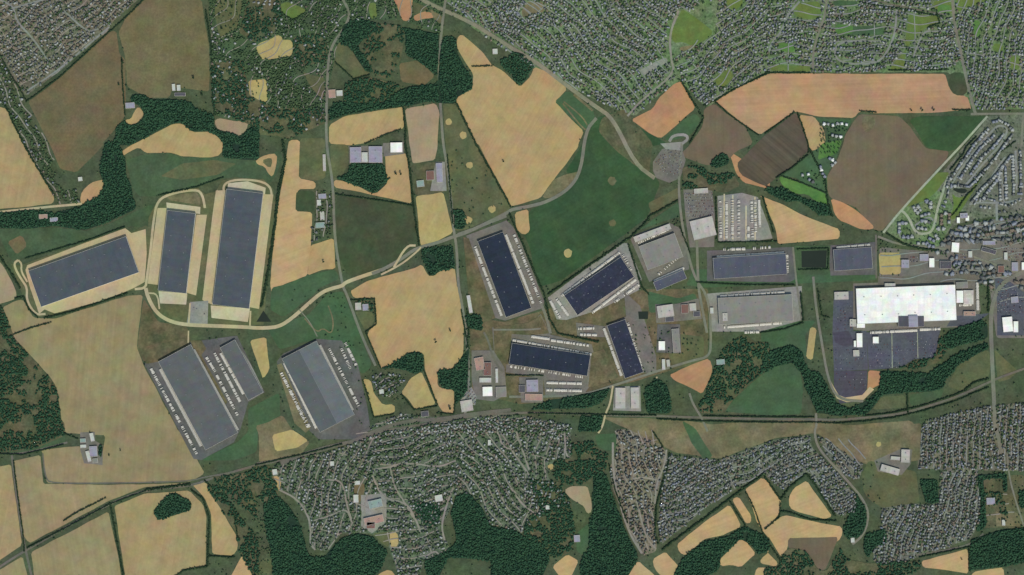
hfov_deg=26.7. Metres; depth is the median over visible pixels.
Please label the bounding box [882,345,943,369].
woodland floor
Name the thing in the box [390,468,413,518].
estate road
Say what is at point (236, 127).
field
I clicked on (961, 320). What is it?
yard
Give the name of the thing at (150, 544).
field
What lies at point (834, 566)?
woodland
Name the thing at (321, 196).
hall
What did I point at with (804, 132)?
hedgerow
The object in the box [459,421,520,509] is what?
estate streets
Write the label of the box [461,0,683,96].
estate streets
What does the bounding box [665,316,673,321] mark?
hall
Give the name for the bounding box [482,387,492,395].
hall
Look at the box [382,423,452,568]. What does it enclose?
estate streets
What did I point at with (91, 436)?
hall
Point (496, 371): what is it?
hall
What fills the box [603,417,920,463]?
green space
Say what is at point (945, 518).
garden ground
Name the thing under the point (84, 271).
warehouse
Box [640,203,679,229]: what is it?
field
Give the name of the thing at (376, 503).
hall
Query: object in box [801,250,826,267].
pond water
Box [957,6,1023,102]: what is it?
estate streets
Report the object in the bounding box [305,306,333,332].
path
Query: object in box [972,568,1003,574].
field
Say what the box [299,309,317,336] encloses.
path
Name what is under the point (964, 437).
garden ground
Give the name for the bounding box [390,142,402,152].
hall
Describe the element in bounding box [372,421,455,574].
estate streets
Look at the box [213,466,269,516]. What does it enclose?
woodland floor
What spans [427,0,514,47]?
highway median
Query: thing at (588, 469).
woodland
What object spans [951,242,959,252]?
hall
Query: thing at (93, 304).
hedgerow
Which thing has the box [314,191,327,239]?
estate streets
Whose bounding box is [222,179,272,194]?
access road
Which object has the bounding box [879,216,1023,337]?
garden ground
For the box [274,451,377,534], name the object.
estate streets
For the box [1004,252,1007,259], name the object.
hall
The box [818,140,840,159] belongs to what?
lawn
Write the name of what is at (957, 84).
field
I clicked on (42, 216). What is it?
hall
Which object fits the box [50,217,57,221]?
hall
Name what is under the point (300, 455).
hedgerow
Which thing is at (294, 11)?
green space
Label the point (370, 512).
yard
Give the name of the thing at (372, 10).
green space
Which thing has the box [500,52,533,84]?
woodland
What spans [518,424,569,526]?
estate streets
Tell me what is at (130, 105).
hall
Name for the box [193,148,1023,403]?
parked cars
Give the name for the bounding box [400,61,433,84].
field
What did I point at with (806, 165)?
field
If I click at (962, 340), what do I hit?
woodland
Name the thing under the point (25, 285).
access road
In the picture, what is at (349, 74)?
hedgerow
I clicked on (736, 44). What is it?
estate streets
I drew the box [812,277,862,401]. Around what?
road
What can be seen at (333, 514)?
estate road
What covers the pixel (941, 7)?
green space
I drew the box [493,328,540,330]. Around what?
service road
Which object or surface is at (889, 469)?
hall
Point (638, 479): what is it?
estate streets
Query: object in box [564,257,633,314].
warehouse
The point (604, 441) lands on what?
green space
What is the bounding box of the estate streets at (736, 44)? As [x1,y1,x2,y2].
[683,0,766,94]
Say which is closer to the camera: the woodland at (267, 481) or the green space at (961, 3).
the woodland at (267, 481)
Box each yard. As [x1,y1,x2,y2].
[11,225,147,316]
[26,228,146,312]
[80,432,102,464]
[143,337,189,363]
[144,336,263,459]
[145,177,274,324]
[148,208,166,284]
[159,291,186,304]
[166,202,199,213]
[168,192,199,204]
[187,215,206,294]
[187,301,207,323]
[190,340,226,405]
[202,190,225,304]
[211,305,249,321]
[227,181,265,193]
[250,194,272,308]
[277,339,369,438]
[277,363,309,432]
[349,146,382,162]
[361,493,386,532]
[383,142,403,155]
[430,162,446,190]
[461,387,475,404]
[463,237,494,322]
[466,220,543,320]
[472,350,506,400]
[492,314,592,394]
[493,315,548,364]
[519,377,542,402]
[548,243,641,319]
[576,323,604,336]
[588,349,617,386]
[603,291,655,378]
[613,386,640,410]
[629,223,688,281]
[653,148,685,182]
[655,299,701,322]
[656,324,680,352]
[661,142,681,149]
[683,189,714,246]
[707,247,794,281]
[707,286,801,331]
[717,193,771,240]
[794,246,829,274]
[828,242,874,275]
[831,382,873,401]
[832,291,867,370]
[832,331,853,346]
[834,370,866,403]
[853,283,980,330]
[867,328,940,369]
[874,448,911,474]
[878,275,978,286]
[901,249,940,275]
[947,313,988,325]
[960,242,1023,268]
[994,278,1023,334]
[996,510,1023,525]
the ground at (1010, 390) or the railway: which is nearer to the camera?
the railway
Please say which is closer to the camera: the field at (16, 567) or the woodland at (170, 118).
the woodland at (170, 118)
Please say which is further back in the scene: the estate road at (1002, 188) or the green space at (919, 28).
the green space at (919, 28)
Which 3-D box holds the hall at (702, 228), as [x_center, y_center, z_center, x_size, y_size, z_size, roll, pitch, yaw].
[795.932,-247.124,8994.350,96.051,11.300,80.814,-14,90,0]
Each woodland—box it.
[0,306,64,451]
[113,94,259,159]
[153,492,191,519]
[207,484,260,574]
[209,59,325,135]
[214,471,257,517]
[241,0,281,41]
[250,465,277,501]
[263,496,387,574]
[293,33,327,64]
[328,36,472,120]
[337,163,387,192]
[339,18,378,72]
[343,77,399,103]
[357,298,373,311]
[363,23,403,77]
[382,351,423,373]
[402,27,438,74]
[414,501,440,525]
[421,245,454,274]
[424,492,549,574]
[437,354,468,402]
[453,209,466,228]
[465,314,482,329]
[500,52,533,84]
[523,479,575,557]
[532,388,609,410]
[553,441,608,484]
[578,414,602,431]
[579,473,637,574]
[644,379,671,413]
[674,526,769,574]
[682,165,734,189]
[698,336,769,412]
[710,153,728,167]
[760,342,988,415]
[764,549,921,574]
[765,186,831,215]
[843,494,866,539]
[864,528,886,556]
[906,336,946,369]
[920,479,938,503]
[941,319,986,348]
[969,528,1023,570]
[976,472,1007,530]
[986,491,1007,515]
[1018,490,1023,507]
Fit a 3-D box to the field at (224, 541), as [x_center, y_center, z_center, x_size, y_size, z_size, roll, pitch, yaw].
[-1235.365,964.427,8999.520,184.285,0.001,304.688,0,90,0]
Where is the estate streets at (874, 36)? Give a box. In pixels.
[786,2,915,70]
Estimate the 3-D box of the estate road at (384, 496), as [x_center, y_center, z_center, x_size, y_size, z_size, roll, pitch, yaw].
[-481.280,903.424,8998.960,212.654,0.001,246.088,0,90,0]
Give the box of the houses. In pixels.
[0,0,1023,574]
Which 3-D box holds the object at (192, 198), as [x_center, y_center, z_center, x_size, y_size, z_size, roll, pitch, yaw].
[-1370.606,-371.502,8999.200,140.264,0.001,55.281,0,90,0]
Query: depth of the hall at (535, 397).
8993.00 m
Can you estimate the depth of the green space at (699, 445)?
8999.80 m
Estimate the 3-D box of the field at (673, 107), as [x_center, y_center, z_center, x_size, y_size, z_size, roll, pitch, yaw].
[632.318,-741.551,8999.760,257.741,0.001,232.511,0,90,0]
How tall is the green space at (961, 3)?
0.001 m
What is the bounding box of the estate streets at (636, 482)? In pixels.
[614,430,664,550]
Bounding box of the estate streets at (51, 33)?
[0,0,128,84]
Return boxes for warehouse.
[28,236,138,306]
[158,210,195,293]
[159,344,237,449]
[212,189,263,308]
[220,340,262,399]
[282,341,354,431]
[478,232,530,316]
[509,343,589,375]
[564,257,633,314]
[607,319,642,377]
[639,233,682,269]
[653,270,686,290]
[713,253,786,278]
[718,294,792,324]
[833,247,872,270]
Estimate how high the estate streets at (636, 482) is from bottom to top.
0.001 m
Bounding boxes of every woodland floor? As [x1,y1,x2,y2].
[0,142,134,229]
[0,309,62,451]
[0,421,64,450]
[155,493,190,518]
[207,485,258,574]
[210,60,324,138]
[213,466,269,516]
[239,0,281,41]
[252,466,278,502]
[294,33,326,64]
[339,163,387,192]
[341,19,373,71]
[343,77,399,102]
[356,300,373,310]
[364,23,403,78]
[386,352,423,373]
[403,27,438,74]
[416,502,440,525]
[423,246,454,275]
[438,349,468,403]
[454,211,464,228]
[466,315,481,330]
[531,388,608,409]
[579,415,602,431]
[645,378,670,413]
[682,166,738,191]
[711,155,728,166]
[766,187,830,215]
[843,496,866,539]
[863,529,884,556]
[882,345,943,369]
[904,335,945,368]
[920,479,938,503]
[943,320,987,346]
[978,473,1007,531]
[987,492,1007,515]
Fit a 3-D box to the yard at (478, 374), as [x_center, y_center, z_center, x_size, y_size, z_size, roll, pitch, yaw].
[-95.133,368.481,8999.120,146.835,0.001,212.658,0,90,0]
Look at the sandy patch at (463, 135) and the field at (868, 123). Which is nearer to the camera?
the sandy patch at (463, 135)
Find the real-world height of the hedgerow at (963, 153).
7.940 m
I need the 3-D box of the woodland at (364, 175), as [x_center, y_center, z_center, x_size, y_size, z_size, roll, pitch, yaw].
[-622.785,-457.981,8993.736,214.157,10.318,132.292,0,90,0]
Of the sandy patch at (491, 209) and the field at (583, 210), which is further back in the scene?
the field at (583, 210)
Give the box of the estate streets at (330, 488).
[271,437,373,550]
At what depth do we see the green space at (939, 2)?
8999.92 m
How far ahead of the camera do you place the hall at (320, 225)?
8994.00 m
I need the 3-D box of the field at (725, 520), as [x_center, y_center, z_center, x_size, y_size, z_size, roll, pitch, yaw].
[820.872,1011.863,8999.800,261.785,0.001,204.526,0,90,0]
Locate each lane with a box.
[0,52,24,100]
[0,203,81,211]
[5,442,66,454]
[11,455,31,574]
[325,0,375,365]
[381,247,420,274]
[393,244,415,267]
[438,0,469,412]
[598,386,613,432]
[688,393,707,431]
[873,0,942,14]
[903,533,983,557]
[1006,453,1023,525]
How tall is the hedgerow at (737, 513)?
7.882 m
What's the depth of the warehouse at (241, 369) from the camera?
8988.00 m
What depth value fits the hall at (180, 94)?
8995.00 m
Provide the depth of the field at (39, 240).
8999.76 m
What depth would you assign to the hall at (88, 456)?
8994.00 m
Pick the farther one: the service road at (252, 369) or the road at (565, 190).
the service road at (252, 369)
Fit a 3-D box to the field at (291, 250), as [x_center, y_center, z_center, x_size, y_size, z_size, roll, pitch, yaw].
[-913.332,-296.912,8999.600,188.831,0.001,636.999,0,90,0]
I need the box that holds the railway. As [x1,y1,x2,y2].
[0,368,1023,567]
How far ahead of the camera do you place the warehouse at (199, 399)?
8987.00 m
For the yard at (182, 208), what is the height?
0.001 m
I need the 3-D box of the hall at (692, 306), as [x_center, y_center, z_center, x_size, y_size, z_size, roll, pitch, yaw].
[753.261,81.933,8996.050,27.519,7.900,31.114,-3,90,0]
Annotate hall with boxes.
[39,214,47,218]
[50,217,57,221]
[85,451,91,461]
[89,433,94,441]
[89,446,97,456]
[125,102,134,107]
[175,93,185,95]
[316,222,324,227]
[318,194,325,198]
[320,211,324,219]
[323,154,325,170]
[328,89,335,97]
[336,90,342,95]
[350,147,361,162]
[353,495,358,502]
[355,303,360,309]
[362,152,367,161]
[362,304,368,310]
[364,514,383,525]
[367,524,374,528]
[368,499,382,508]
[369,146,381,162]
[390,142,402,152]
[416,180,423,186]
[421,411,428,416]
[426,171,433,179]
[435,494,442,501]
[436,163,442,181]
[460,399,472,411]
[467,295,472,312]
[474,357,484,370]
[479,378,490,382]
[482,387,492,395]
[484,362,490,375]
[495,369,497,382]
[496,387,505,396]
[519,385,524,391]
[525,394,542,400]
[526,380,537,391]
[574,535,579,541]
[615,388,624,408]
[631,387,638,408]
[633,224,670,241]
[657,304,673,317]
[658,341,664,349]
[662,359,664,369]
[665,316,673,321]
[671,329,680,352]
[681,304,688,312]
[689,303,695,310]
[690,216,716,239]
[693,311,699,316]
[694,188,707,193]
[716,359,724,364]
[722,313,727,320]
[834,292,848,299]
[850,319,853,326]
[853,350,858,356]
[856,333,862,346]
[873,337,878,342]
[880,464,899,475]
[890,456,899,459]
[901,260,908,267]
[901,449,909,462]
[919,254,928,260]
[929,258,934,266]
[940,261,950,268]
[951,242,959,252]
[960,213,967,217]
[963,311,975,315]
[981,247,995,253]
[982,241,994,244]
[986,498,994,504]
[998,266,1003,272]
[1002,317,1012,331]
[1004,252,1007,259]
[1011,262,1017,270]
[1011,296,1018,302]
[1013,321,1017,331]
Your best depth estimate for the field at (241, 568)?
8999.96 m
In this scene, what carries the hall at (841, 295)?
on the ground at (1010, 390)
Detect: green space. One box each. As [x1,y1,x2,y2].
[215,0,242,35]
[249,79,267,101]
[259,129,275,135]
[281,2,304,18]
[303,72,324,98]
[369,3,376,18]
[522,1,543,16]
[595,433,616,450]
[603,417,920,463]
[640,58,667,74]
[672,10,711,44]
[680,45,693,50]
[683,421,711,457]
[715,70,732,85]
[727,0,742,8]
[771,64,809,70]
[779,43,794,51]
[794,2,820,18]
[818,421,920,459]
[833,0,856,5]
[835,24,852,33]
[835,25,881,35]
[862,26,883,34]
[862,461,918,507]
[887,191,954,246]
[891,50,906,70]
[905,14,939,45]
[933,0,951,13]
[937,4,950,13]
[951,180,979,218]
[956,0,984,10]
[974,20,979,36]
[984,475,1023,527]
[993,43,1002,51]
[1010,56,1019,69]
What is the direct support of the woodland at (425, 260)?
on the woodland floor at (431, 257)
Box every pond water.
[257,311,270,321]
[638,311,647,318]
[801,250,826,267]
[953,188,966,192]
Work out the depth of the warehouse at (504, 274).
8987.00 m
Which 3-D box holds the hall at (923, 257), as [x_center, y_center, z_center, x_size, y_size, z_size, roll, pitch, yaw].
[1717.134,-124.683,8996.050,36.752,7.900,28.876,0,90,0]
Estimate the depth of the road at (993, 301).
8998.96 m
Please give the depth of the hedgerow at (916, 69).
8994.31 m
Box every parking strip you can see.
[719,200,720,234]
[724,194,724,239]
[728,199,729,239]
[732,195,733,239]
[737,194,737,239]
[745,206,746,239]
[751,198,752,239]
[754,197,755,239]
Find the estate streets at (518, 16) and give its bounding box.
[494,0,548,35]
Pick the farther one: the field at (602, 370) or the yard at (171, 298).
the yard at (171, 298)
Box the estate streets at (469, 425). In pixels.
[356,414,566,439]
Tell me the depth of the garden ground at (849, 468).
8999.88 m
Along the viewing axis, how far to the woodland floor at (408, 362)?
8998.92 m
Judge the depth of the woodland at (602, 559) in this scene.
8993.48 m
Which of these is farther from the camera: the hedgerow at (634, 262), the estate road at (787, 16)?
the estate road at (787, 16)
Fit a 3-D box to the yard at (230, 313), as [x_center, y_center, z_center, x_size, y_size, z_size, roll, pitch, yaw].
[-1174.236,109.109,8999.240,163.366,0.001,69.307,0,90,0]
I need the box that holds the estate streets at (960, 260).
[880,220,1023,301]
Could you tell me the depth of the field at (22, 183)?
8999.80 m
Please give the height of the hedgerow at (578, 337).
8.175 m
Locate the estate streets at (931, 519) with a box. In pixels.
[873,467,978,562]
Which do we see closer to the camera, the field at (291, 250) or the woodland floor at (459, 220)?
the woodland floor at (459, 220)
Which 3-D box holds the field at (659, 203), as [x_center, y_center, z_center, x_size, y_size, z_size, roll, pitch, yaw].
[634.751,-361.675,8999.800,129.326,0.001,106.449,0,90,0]
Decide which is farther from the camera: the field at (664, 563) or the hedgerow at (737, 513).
the field at (664, 563)
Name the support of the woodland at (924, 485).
on the woodland floor at (930, 490)
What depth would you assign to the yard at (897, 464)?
8999.72 m
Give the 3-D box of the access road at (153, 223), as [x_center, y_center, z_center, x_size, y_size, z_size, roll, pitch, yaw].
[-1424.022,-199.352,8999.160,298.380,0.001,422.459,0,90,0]
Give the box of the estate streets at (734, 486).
[661,440,831,532]
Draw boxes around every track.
[42,451,321,483]
[203,190,217,298]
[883,116,987,232]
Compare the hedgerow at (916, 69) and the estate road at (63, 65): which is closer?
the hedgerow at (916, 69)
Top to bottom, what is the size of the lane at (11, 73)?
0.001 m
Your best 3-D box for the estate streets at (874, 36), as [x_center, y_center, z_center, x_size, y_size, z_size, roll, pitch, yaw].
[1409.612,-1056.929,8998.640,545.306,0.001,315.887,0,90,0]
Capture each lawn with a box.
[780,176,826,203]
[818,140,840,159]
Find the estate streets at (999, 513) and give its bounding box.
[986,493,1013,515]
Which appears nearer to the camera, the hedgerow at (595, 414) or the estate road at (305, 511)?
the hedgerow at (595, 414)
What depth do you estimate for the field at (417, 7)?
8999.84 m
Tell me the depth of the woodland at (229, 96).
8993.71 m
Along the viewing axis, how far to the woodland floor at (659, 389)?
8998.88 m
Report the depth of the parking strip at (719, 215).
8999.32 m
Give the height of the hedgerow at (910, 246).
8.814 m
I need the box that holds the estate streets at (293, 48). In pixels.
[210,0,439,130]
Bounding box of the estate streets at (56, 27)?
[0,0,111,78]
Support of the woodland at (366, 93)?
on the woodland floor at (377, 94)
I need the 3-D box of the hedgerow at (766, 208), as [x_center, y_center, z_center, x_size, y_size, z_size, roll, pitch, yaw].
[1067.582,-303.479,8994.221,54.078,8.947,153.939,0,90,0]
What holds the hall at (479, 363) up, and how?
on the field at (610, 314)
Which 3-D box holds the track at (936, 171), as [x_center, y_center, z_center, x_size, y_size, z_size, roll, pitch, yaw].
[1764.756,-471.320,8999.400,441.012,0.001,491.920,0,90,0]
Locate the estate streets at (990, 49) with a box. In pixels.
[956,0,1023,108]
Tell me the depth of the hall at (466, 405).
8993.00 m
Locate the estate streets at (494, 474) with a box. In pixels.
[455,422,523,532]
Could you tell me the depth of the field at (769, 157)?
8999.64 m
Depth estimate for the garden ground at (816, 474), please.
8999.92 m
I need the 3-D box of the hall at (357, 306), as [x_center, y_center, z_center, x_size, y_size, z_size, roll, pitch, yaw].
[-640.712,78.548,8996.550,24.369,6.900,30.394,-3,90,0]
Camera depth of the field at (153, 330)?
8999.64 m
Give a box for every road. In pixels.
[0,0,47,59]
[11,0,42,8]
[14,259,45,315]
[18,260,27,281]
[27,26,109,90]
[64,10,98,31]
[135,189,205,289]
[144,268,380,329]
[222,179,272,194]
[241,350,262,389]
[279,489,315,549]
[281,408,510,464]
[314,510,351,522]
[326,479,351,520]
[371,117,596,274]
[372,460,455,469]
[372,475,420,532]
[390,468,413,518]
[441,486,453,540]
[457,215,506,234]
[483,332,503,372]
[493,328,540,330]
[497,431,529,475]
[509,144,711,397]
[510,487,534,512]
[516,431,529,469]
[538,295,551,333]
[564,432,569,457]
[612,442,642,553]
[627,10,678,116]
[633,477,656,479]
[636,501,653,547]
[654,450,666,503]
[668,133,688,143]
[696,241,707,332]
[768,1,799,52]
[792,247,801,319]
[812,0,827,68]
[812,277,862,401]
[814,413,868,544]
[834,9,897,64]
[878,236,1023,275]
[901,175,949,234]
[913,30,930,57]
[915,217,933,225]
[949,125,1007,188]
[951,0,976,112]
[969,197,1021,204]
[970,156,1005,202]
[971,112,1023,114]
[989,270,1023,453]
[995,201,997,220]
[1001,174,1005,201]
[1014,151,1017,189]
[1020,114,1023,146]
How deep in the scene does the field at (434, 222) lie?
8999.44 m
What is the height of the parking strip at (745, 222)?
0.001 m
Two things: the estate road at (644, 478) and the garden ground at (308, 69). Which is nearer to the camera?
the estate road at (644, 478)
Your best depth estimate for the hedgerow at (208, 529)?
8993.79 m
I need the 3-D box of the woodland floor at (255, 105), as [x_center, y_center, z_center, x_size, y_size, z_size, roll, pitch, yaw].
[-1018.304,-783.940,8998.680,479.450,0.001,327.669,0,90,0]
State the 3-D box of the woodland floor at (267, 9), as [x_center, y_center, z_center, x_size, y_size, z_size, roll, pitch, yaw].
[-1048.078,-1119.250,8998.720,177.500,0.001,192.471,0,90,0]
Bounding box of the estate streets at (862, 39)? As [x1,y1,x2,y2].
[767,0,957,71]
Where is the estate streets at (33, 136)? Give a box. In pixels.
[0,77,71,203]
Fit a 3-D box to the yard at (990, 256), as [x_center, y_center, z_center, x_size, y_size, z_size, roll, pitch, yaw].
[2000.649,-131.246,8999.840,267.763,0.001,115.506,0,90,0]
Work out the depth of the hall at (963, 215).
8991.00 m
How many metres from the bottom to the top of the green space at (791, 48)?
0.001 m
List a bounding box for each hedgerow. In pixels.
[0,55,25,100]
[0,256,20,287]
[0,444,63,455]
[4,105,54,196]
[13,322,50,334]
[13,460,24,551]
[14,296,37,317]
[25,0,142,101]
[25,226,124,258]
[27,490,144,548]
[28,433,77,439]
[44,292,127,318]
[63,497,105,521]
[109,503,123,574]
[121,57,125,115]
[145,483,190,491]
[158,177,223,195]
[177,489,209,574]
[204,480,238,537]
[205,9,215,115]
[209,555,234,557]
[255,443,342,465]
[260,139,286,306]
[329,106,401,120]
[335,62,369,79]
[335,193,412,205]
[350,298,380,368]
[362,380,393,417]
[364,128,400,143]
[401,394,436,410]
[402,106,419,245]
[423,370,437,404]
[436,397,455,414]
[447,154,453,223]
[455,101,511,206]
[461,309,468,347]
[466,308,469,348]
[506,374,543,375]
[509,213,549,319]
[528,412,656,415]
[548,200,677,294]
[549,319,598,342]
[608,464,627,522]
[628,244,648,294]
[654,453,669,543]
[656,387,987,423]
[662,474,763,550]
[679,227,689,253]
[680,80,698,108]
[689,112,703,143]
[697,281,794,285]
[703,71,810,105]
[704,415,813,417]
[714,100,758,135]
[715,196,717,240]
[718,241,777,242]
[729,501,745,525]
[745,491,769,542]
[759,322,803,332]
[762,196,773,232]
[764,502,780,529]
[765,111,794,133]
[765,473,835,515]
[776,155,807,178]
[779,175,824,192]
[780,510,836,521]
[797,112,808,152]
[797,247,828,249]
[798,249,828,270]
[800,292,803,320]
[809,148,833,216]
[817,289,829,317]
[859,1,943,16]
[864,389,966,415]
[886,233,939,250]
[888,69,948,70]
[906,392,908,412]
[919,546,969,557]
[949,136,976,169]
[951,185,976,215]
[965,378,988,389]
[976,141,1015,183]
[987,279,989,311]
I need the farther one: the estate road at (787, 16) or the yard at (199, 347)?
the estate road at (787, 16)
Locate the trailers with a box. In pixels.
[151,200,978,453]
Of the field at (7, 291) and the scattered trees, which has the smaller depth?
the scattered trees
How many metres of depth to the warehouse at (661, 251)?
8988.00 m
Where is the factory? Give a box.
[856,281,973,327]
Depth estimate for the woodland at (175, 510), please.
8993.32 m
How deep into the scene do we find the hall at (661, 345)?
8992.00 m
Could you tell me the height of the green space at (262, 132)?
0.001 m
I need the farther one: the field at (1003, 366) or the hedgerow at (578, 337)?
the field at (1003, 366)
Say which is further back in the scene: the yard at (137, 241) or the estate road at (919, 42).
the estate road at (919, 42)
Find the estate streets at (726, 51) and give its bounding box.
[674,0,768,102]
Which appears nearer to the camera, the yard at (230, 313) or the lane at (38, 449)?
the yard at (230, 313)
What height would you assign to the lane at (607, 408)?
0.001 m
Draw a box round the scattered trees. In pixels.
[0,0,1023,574]
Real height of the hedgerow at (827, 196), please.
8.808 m
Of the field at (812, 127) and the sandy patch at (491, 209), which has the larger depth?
the field at (812, 127)
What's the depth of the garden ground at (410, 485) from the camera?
8999.96 m
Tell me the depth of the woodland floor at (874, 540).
8998.68 m
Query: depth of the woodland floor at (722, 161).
8998.88 m
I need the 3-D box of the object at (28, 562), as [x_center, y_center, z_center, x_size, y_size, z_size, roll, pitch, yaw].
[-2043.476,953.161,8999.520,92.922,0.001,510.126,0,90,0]
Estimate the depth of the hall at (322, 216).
8994.00 m
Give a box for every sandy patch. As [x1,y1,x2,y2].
[446,118,451,124]
[460,131,466,138]
[465,216,471,223]
[466,162,472,167]
[488,205,495,212]
[564,249,571,257]
[608,177,615,184]
[609,219,615,225]
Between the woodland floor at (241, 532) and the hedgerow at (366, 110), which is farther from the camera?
the woodland floor at (241, 532)
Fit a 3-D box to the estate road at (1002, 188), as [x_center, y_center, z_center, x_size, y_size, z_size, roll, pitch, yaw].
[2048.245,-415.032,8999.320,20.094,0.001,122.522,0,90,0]
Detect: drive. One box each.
[148,292,159,308]
[188,303,190,324]
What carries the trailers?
on the ground at (1010, 390)
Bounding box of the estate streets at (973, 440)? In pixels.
[921,405,1020,469]
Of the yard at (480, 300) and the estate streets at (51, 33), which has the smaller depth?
the yard at (480, 300)
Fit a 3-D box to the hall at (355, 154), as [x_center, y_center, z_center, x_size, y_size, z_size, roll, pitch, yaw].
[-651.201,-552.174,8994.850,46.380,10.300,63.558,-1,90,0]
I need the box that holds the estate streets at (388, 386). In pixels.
[372,373,402,396]
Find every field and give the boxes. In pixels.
[0,107,53,208]
[0,204,152,259]
[0,263,15,303]
[0,465,21,559]
[0,557,26,574]
[3,295,203,482]
[8,236,25,253]
[9,436,65,452]
[14,455,181,542]
[29,31,125,171]
[31,512,120,574]
[80,180,102,203]
[115,491,205,574]
[119,0,209,97]
[123,124,222,156]
[125,108,142,124]
[126,150,281,195]
[138,300,187,361]
[162,160,234,179]
[194,483,237,554]
[203,394,279,460]
[215,118,247,134]
[232,557,251,574]
[256,416,308,461]
[257,35,292,59]
[260,558,271,572]
[268,292,370,372]
[270,140,315,290]
[270,270,337,315]
[272,430,306,450]
[274,476,280,489]
[296,191,314,210]
[299,138,324,180]
[308,239,334,274]
[329,107,403,144]
[330,144,347,180]
[334,153,410,202]
[336,43,368,77]
[336,195,416,275]
[351,265,463,412]
[354,483,364,501]
[356,311,373,328]
[364,379,394,415]
[373,532,389,546]
[379,570,393,574]
[390,531,397,546]
[394,0,412,20]
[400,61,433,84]
[402,373,434,408]
[405,103,438,162]
[412,161,447,194]
[413,2,427,13]
[414,12,432,20]
[416,192,452,244]
[430,10,441,22]
[443,103,509,230]
[456,35,582,205]
[470,289,707,403]
[515,210,529,233]
[524,113,665,285]
[543,172,576,197]
[553,555,577,574]
[556,92,593,129]
[566,486,591,512]
[576,524,588,553]
[599,110,652,170]
[623,306,648,323]
[629,562,653,574]
[633,82,693,137]
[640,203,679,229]
[648,292,696,312]
[649,188,677,212]
[653,553,677,574]
[665,114,699,139]
[669,334,703,368]
[671,359,711,392]
[678,506,739,554]
[683,105,751,164]
[687,269,875,286]
[717,73,970,133]
[720,540,754,566]
[726,363,802,414]
[731,154,769,187]
[733,497,750,522]
[738,113,807,186]
[746,478,780,536]
[755,568,764,574]
[761,196,839,243]
[761,320,813,355]
[761,552,776,565]
[766,516,841,555]
[782,118,850,202]
[788,537,836,569]
[789,481,830,518]
[800,115,825,149]
[806,327,815,359]
[827,114,947,230]
[831,199,872,228]
[862,116,874,131]
[867,370,880,388]
[874,395,904,408]
[879,252,900,274]
[906,172,948,206]
[910,116,985,150]
[910,389,942,405]
[922,549,967,572]
[948,350,989,390]
[949,72,966,94]
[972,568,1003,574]
[995,351,1015,381]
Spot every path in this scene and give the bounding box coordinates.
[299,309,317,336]
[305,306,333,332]
[563,103,585,129]
[564,101,587,124]
[573,93,592,110]
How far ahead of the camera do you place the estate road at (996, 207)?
8999.84 m
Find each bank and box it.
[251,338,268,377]
[256,154,276,175]
[263,158,271,166]
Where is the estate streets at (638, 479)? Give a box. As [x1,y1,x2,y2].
[618,439,657,536]
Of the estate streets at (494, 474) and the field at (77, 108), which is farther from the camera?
the field at (77, 108)
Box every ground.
[0,0,136,94]
[0,0,1023,574]
[209,0,444,138]
[272,424,570,574]
[361,414,568,440]
[447,0,1023,114]
[610,429,665,553]
[658,435,853,542]
[820,437,863,478]
[873,467,979,562]
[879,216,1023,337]
[908,115,1023,244]
[918,403,1023,470]
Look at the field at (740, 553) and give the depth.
8999.76 m
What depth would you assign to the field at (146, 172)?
8999.72 m
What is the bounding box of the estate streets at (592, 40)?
[447,0,699,112]
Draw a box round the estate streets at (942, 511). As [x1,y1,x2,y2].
[887,471,977,553]
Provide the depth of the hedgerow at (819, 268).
8994.48 m
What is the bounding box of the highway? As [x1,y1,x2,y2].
[419,0,655,179]
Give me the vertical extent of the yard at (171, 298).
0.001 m
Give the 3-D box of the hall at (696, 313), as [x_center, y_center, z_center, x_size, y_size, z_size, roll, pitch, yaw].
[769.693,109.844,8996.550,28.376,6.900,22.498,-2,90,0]
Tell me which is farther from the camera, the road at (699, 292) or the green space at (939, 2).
the green space at (939, 2)
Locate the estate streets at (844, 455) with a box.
[823,438,865,478]

